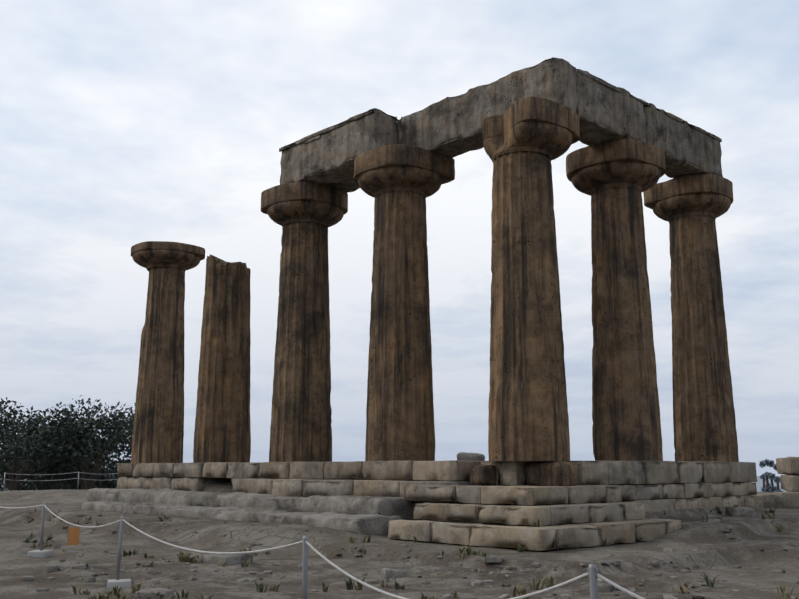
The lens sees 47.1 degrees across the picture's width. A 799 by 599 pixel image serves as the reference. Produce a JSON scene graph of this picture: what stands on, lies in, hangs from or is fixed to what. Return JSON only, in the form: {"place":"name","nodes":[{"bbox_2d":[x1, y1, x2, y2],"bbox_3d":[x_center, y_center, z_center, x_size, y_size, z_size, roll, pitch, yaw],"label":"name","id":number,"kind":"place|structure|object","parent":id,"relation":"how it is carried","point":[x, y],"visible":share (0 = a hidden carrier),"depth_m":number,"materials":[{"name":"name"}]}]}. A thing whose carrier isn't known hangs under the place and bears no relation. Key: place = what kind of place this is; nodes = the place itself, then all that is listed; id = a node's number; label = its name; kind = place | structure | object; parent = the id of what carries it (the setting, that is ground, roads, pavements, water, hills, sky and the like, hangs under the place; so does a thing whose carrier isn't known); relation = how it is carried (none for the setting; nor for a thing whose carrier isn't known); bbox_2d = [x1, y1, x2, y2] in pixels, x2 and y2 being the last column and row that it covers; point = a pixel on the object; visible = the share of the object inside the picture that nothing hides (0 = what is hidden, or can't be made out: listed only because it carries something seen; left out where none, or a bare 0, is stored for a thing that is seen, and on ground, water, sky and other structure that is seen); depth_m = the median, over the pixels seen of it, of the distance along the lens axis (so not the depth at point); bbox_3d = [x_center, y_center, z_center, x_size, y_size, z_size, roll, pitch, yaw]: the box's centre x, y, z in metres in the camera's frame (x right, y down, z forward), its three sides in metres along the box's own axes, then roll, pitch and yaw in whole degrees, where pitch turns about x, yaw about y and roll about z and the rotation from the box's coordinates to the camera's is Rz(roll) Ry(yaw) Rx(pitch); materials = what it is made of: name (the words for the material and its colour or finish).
{"place":"outdoors","nodes":[
{"label":"outdoors","id":0,"kind":"place"},
{"bbox_2d":[23,537,31,542],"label":"grass","id":1,"kind":"structure","parent":0,"point":[28,539],"depth_m":18.72,"materials":[{"name":"green plant"}]},
{"bbox_2d":[72,584,84,594],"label":"grass","id":2,"kind":"structure","parent":0,"point":[74,590],"depth_m":11.61,"materials":[{"name":"green plant"}]},
{"bbox_2d":[80,588,89,594],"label":"grass","id":3,"kind":"structure","parent":0,"point":[85,592],"depth_m":11.58,"materials":[{"name":"green plant"}]},
{"bbox_2d":[98,591,114,598],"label":"grass","id":4,"kind":"structure","parent":0,"point":[102,597],"depth_m":10.77,"materials":[{"name":"green plant"}]},
{"bbox_2d":[109,585,124,595],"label":"grass","id":5,"kind":"structure","parent":0,"point":[115,590],"depth_m":11.35,"materials":[{"name":"green plant"}]},
{"bbox_2d":[116,588,132,598],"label":"grass","id":6,"kind":"structure","parent":0,"point":[119,595],"depth_m":11.06,"materials":[{"name":"green plant"}]},
{"bbox_2d":[186,553,193,562],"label":"grass","id":7,"kind":"structure","parent":0,"point":[189,560],"depth_m":15.01,"materials":[{"name":"green plant"}]},
{"bbox_2d":[0,476,798,598],"bbox_3d":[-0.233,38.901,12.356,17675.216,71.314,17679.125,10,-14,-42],"label":"ground","id":8,"kind":"structure","parent":0,"point":[711,558],"depth_m":14.98,"materials":[{"name":"soil"}]},
{"bbox_2d":[28,502,52,557],"bbox_3d":[-6.312,4.080,16.185,0.318,0.982,0.324,-1,-11,7],"label":"fence post","id":9,"kind":"object","parent":8,"relation":"on","point":[40,553],"visible":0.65,"depth_m":16.11,"materials":[{"name":"concrete"}]},
{"bbox_2d":[0,505,644,598],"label":"fence rope","id":10,"kind":"object","parent":9,"relation":"attached to","point":[617,586],"visible":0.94,"depth_m":7.94,"materials":[{"name":"white fabric"}]},
{"bbox_2d":[67,526,79,544],"bbox_3d":[-5.132,3.711,14.441,0.166,0.307,0.052,-2,-11,10],"label":"fence notice","id":11,"kind":"object","parent":10,"relation":"hanging from","point":[73,535],"visible":1,"depth_m":14.43,"materials":[{"name":"brown wood"}]},
{"bbox_2d":[0,397,99,490],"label":"tree","id":12,"kind":"object","parent":8,"relation":"on","point":[9,448],"visible":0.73,"depth_m":62.72,"materials":[{"name":"green plant"}]},
{"bbox_2d":[3,472,116,490],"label":"fence","id":13,"kind":"object","parent":8,"relation":"on","point":[78,478],"visible":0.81,"depth_m":46.56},
{"bbox_2d":[0,421,128,490],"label":"bush","id":14,"kind":"object","parent":8,"relation":"on","point":[73,484],"visible":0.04,"depth_m":69.68,"materials":[{"name":"green plant"}]},
{"bbox_2d":[5,395,134,489],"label":"tree","id":15,"kind":"object","parent":8,"relation":"on","point":[105,447],"visible":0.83,"depth_m":63.82,"materials":[{"name":"green plant"}]},
{"bbox_2d":[24,475,116,489],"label":"bush","id":16,"kind":"object","parent":8,"relation":"on","point":[62,485],"depth_m":85.91,"materials":[{"name":"green plant"}]},
{"bbox_2d":[62,454,128,489],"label":"bush","id":17,"kind":"object","parent":8,"relation":"on","point":[106,479],"visible":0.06,"depth_m":72.69,"materials":[{"name":"green plant"}]},
{"bbox_2d":[107,516,130,588],"bbox_3d":[-3.768,3.434,12.399,0.311,0.981,0.309,3,-11,-15],"label":"fence post","id":18,"kind":"object","parent":8,"relation":"on","point":[112,583],"visible":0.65,"depth_m":12.34,"materials":[{"name":"metal"}]},
{"bbox_2d":[130,580,141,592],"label":"grass","id":19,"kind":"structure","parent":8,"relation":"on","point":[134,590],"depth_m":11.59,"materials":[{"name":"green plant"}]},
{"bbox_2d":[175,586,191,597],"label":"grass","id":20,"kind":"structure","parent":8,"relation":"on","point":[185,595],"depth_m":11.19,"materials":[{"name":"green plant"}]},
{"bbox_2d":[177,553,189,561],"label":"grass","id":21,"kind":"structure","parent":8,"relation":"on","point":[183,559],"depth_m":15.08,"materials":[{"name":"green plant"}]},
{"bbox_2d":[81,488,420,534],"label":"cut rock steps","id":22,"kind":"structure","parent":8,"relation":"on","point":[361,515],"depth_m":21.45,"materials":[{"name":"grey stone"}]},
{"bbox_2d":[117,460,509,497],"bbox_3d":[-3.393,4.840,24.798,2.414,0.881,15.262,10,-14,-42],"label":"stylobate","id":23,"kind":"object","parent":22,"relation":"on","point":[394,478],"visible":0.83,"depth_m":22.25,"materials":[{"name":"stone"}]},
{"bbox_2d":[131,241,204,462],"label":"column","id":24,"kind":"structure","parent":23,"relation":"on","point":[158,431],"depth_m":30.01,"materials":[{"name":"stone"}]},
{"bbox_2d":[193,254,250,462],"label":"column","id":25,"kind":"structure","parent":23,"relation":"on","point":[222,431],"depth_m":27.07,"materials":[{"name":"stone"}]},
{"bbox_2d":[261,181,347,461],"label":"column","id":26,"kind":"structure","parent":23,"relation":"on","point":[305,215],"depth_m":24.48,"materials":[{"name":"stone"}]},
{"bbox_2d":[279,108,398,184],"bbox_3d":[-1.660,-3.847,24.153,0.936,1.250,4.000,10,-14,-42],"label":"architrave","id":27,"kind":"object","parent":26,"relation":"on","point":[326,156],"visible":0.81,"depth_m":23.59,"materials":[{"name":"stone"}]},
{"bbox_2d":[353,144,454,460],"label":"column","id":28,"kind":"structure","parent":23,"relation":"on","point":[399,183],"depth_m":21.70,"materials":[{"name":"stone"}]},
{"bbox_2d":[328,57,577,192],"bbox_3d":[0.402,-4.002,23.239,0.932,1.241,9.448,10,-14,-42],"label":"architrave","id":29,"kind":"object","parent":28,"relation":"on","point":[451,127],"visible":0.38,"depth_m":21.23,"materials":[{"name":"stone"}]},
{"bbox_2d":[457,452,484,460],"bbox_3d":[2.123,5.015,26.895,0.734,1.052,0.853,10,-14,-42],"label":"stone block","id":30,"kind":"object","parent":23,"relation":"on","point":[463,456],"visible":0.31,"depth_m":26.72,"materials":[{"name":"grey stone"}]},
{"bbox_2d":[253,579,266,588],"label":"weed","id":31,"kind":"object","parent":8,"relation":"on","point":[256,583],"visible":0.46,"depth_m":12.04,"materials":[{"name":"green plant"}]},
{"bbox_2d":[256,584,267,592],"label":"weed","id":32,"kind":"object","parent":8,"relation":"on","point":[260,589],"visible":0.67,"depth_m":11.78,"materials":[{"name":"green plant"}]},
{"bbox_2d":[269,584,279,591],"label":"weed","id":33,"kind":"object","parent":8,"relation":"on","point":[271,588],"visible":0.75,"depth_m":11.82,"materials":[{"name":"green plant"}]},
{"bbox_2d":[302,536,307,598],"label":"fence post","id":34,"kind":"object","parent":8,"relation":"on","point":[304,569],"visible":0.98,"depth_m":8.45,"materials":[{"name":"metal"}]},
{"bbox_2d":[322,581,333,591],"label":"weed","id":35,"kind":"object","parent":8,"relation":"on","point":[324,588],"visible":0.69,"depth_m":11.91,"materials":[{"name":"green plant"}]},
{"bbox_2d":[343,574,354,589],"bbox_3d":[-0.697,3.764,12.194,0.166,0.235,0.295,3,-11,-15],"label":"weed","id":36,"kind":"object","parent":8,"relation":"on","point":[349,585],"visible":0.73,"depth_m":12.13,"materials":[{"name":"green plant"}]},
{"bbox_2d":[349,535,359,542],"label":"weed","id":37,"kind":"object","parent":8,"relation":"on","point":[351,540],"visible":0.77,"depth_m":16.76,"materials":[{"name":"green plant"}]},
{"bbox_2d":[351,577,365,589],"bbox_3d":[-0.531,3.726,12.037,0.356,0.215,0.271,6,-12,-30],"label":"weed","id":38,"kind":"object","parent":8,"relation":"on","point":[359,586],"visible":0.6,"depth_m":12.04,"materials":[{"name":"green plant"}]},
{"bbox_2d":[377,577,389,587],"bbox_3d":[-0.230,3.784,12.281,0.203,0.162,0.282,10,-14,-42],"label":"weed","id":39,"kind":"object","parent":8,"relation":"on","point":[382,584],"visible":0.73,"depth_m":12.25,"materials":[{"name":"green plant"}]},
{"bbox_2d":[393,581,404,589],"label":"weed","id":40,"kind":"object","parent":8,"relation":"on","point":[399,586],"visible":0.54,"depth_m":12.03,"materials":[{"name":"green plant"}]},
{"bbox_2d":[18,510,798,598],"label":"ground stones","id":41,"kind":"object","parent":8,"relation":"on","point":[386,573],"visible":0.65,"depth_m":13.28,"materials":[{"name":"grey stone"}]},
{"bbox_2d":[451,587,458,597],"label":"weed","id":42,"kind":"object","parent":8,"relation":"on","point":[455,594],"visible":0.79,"depth_m":11.12,"materials":[{"name":"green plant"}]},
{"bbox_2d":[453,545,465,553],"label":"weed","id":43,"kind":"object","parent":8,"relation":"on","point":[461,549],"visible":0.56,"depth_m":14.60,"materials":[{"name":"green plant"}]},
{"bbox_2d":[462,546,471,554],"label":"weed","id":44,"kind":"object","parent":8,"relation":"on","point":[468,550],"visible":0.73,"depth_m":14.43,"materials":[{"name":"green plant"}]},
{"bbox_2d":[201,507,755,565],"bbox_3d":[-2.336,4.566,19.894,18.533,1.484,10.057,-4,-11,22],"label":"rubble","id":45,"kind":"object","parent":8,"relation":"on","point":[233,559],"visible":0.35,"depth_m":15.02,"materials":[{"name":"grey stone"}]},
{"bbox_2d":[513,580,527,596],"bbox_3d":[1.448,3.506,11.049,0.249,0.223,0.179,35,-36,-72],"label":"weed","id":46,"kind":"object","parent":8,"relation":"on","point":[515,592],"visible":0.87,"depth_m":11.03,"materials":[{"name":"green plant"}]},
{"bbox_2d":[516,586,528,598],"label":"weed","id":47,"kind":"object","parent":8,"relation":"on","point":[524,592],"visible":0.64,"depth_m":10.96,"materials":[{"name":"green plant"}]},
{"bbox_2d":[388,461,680,550],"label":"stone steps","id":48,"kind":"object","parent":8,"relation":"on","point":[626,522],"visible":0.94,"depth_m":16.99,"materials":[{"name":"stone"}]},
{"bbox_2d":[469,461,578,485],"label":"stone blocks","id":49,"kind":"structure","parent":48,"relation":"on","point":[557,473],"depth_m":18.21,"materials":[{"name":"stone"}]},
{"bbox_2d":[482,96,579,460],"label":"corner column","id":50,"kind":"structure","parent":49,"relation":"on","point":[527,141],"depth_m":18.91,"materials":[{"name":"stone"}]},
{"bbox_2d":[528,571,552,589],"bbox_3d":[1.782,3.610,11.714,0.364,0.243,0.258,-1,-11,8],"label":"weed","id":51,"kind":"object","parent":8,"relation":"on","point":[537,586],"visible":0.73,"depth_m":11.66,"materials":[{"name":"green plant"}]},
{"bbox_2d":[541,575,554,587],"bbox_3d":[1.895,3.587,11.625,0.252,0.200,0.215,-3,-11,16],"label":"weed","id":52,"kind":"object","parent":8,"relation":"on","point":[551,581],"visible":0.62,"depth_m":11.63,"materials":[{"name":"green plant"}]},
{"bbox_2d":[587,564,597,598],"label":"fence post","id":53,"kind":"object","parent":8,"relation":"on","point":[592,570],"visible":1,"depth_m":5.52,"materials":[{"name":"metal"}]},
{"bbox_2d":[527,461,758,523],"bbox_3d":[5.631,4.402,21.358,7.789,1.266,1.923,10,-14,-42],"label":"stone foundation","id":54,"kind":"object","parent":8,"relation":"on","point":[708,484],"depth_m":20.70,"materials":[{"name":"stone"}]},
{"bbox_2d":[566,139,665,460],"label":"column","id":55,"kind":"structure","parent":54,"relation":"on","point":[614,179],"depth_m":21.39,"materials":[{"name":"stone"}]},
{"bbox_2d":[576,69,722,177],"bbox_3d":[5.979,-4.122,22.686,6.534,1.244,0.992,10,-14,-42],"label":"architrave","id":56,"kind":"object","parent":55,"relation":"on","point":[606,111],"visible":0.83,"depth_m":21.91,"materials":[{"name":"stone"}]},
{"bbox_2d":[643,174,738,461],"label":"column","id":57,"kind":"structure","parent":54,"relation":"on","point":[690,208],"depth_m":23.85,"materials":[{"name":"stone"}]},
{"bbox_2d":[675,586,688,593],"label":"weed","id":58,"kind":"object","parent":8,"relation":"on","point":[684,590],"visible":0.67,"depth_m":11.42,"materials":[{"name":"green plant"}]},
{"bbox_2d":[700,572,725,586],"bbox_3d":[3.998,3.584,11.737,0.406,0.206,0.149,-6,-12,31],"label":"weed","id":59,"kind":"object","parent":8,"relation":"on","point":[711,584],"visible":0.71,"depth_m":11.74,"materials":[{"name":"green plant"}]},
{"bbox_2d":[759,461,767,491],"bbox_3d":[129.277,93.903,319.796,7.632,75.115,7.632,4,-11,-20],"label":"tree","id":60,"kind":"object","parent":8,"relation":"on","point":[762,464],"visible":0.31,"depth_m":324.89,"materials":[{"name":"green plant"}]},
{"bbox_2d":[763,459,772,491],"bbox_3d":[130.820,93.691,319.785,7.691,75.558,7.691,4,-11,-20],"label":"tree","id":61,"kind":"object","parent":8,"relation":"on","point":[768,484],"visible":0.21,"depth_m":324.84,"materials":[{"name":"green plant"}]},
{"bbox_2d":[769,460,776,491],"bbox_3d":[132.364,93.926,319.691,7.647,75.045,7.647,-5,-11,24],"label":"tree","id":62,"kind":"object","parent":8,"relation":"on","point":[772,462],"visible":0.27,"depth_m":324.86,"materials":[{"name":"green plant"}]},
{"bbox_2d":[757,457,798,508],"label":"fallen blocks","id":63,"kind":"structure","parent":8,"relation":"on","point":[788,467],"depth_m":30.23,"materials":[{"name":"stone"}]},
{"bbox_2d":[773,464,782,491],"bbox_3d":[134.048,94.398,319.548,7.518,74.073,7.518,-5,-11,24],"label":"tree","id":64,"kind":"object","parent":8,"relation":"on","point":[777,481],"visible":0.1,"depth_m":324.53,"materials":[{"name":"green plant"}]},
{"bbox_2d":[777,524,785,531],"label":"weed","id":65,"kind":"object","parent":8,"relation":"on","point":[778,528],"visible":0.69,"depth_m":19.35,"materials":[{"name":"green plant"}]},
{"bbox_2d":[775,581,795,596],"bbox_3d":[4.576,3.449,10.874,0.209,0.205,0.176,-2,-11,12],"label":"weed","id":66,"kind":"object","parent":8,"relation":"on","point":[784,590],"visible":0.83,"depth_m":10.87,"materials":[{"name":"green plant"}]},
{"bbox_2d":[0,0,798,475],"label":"sky","id":67,"kind":"structure","parent":0,"point":[124,124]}
]}

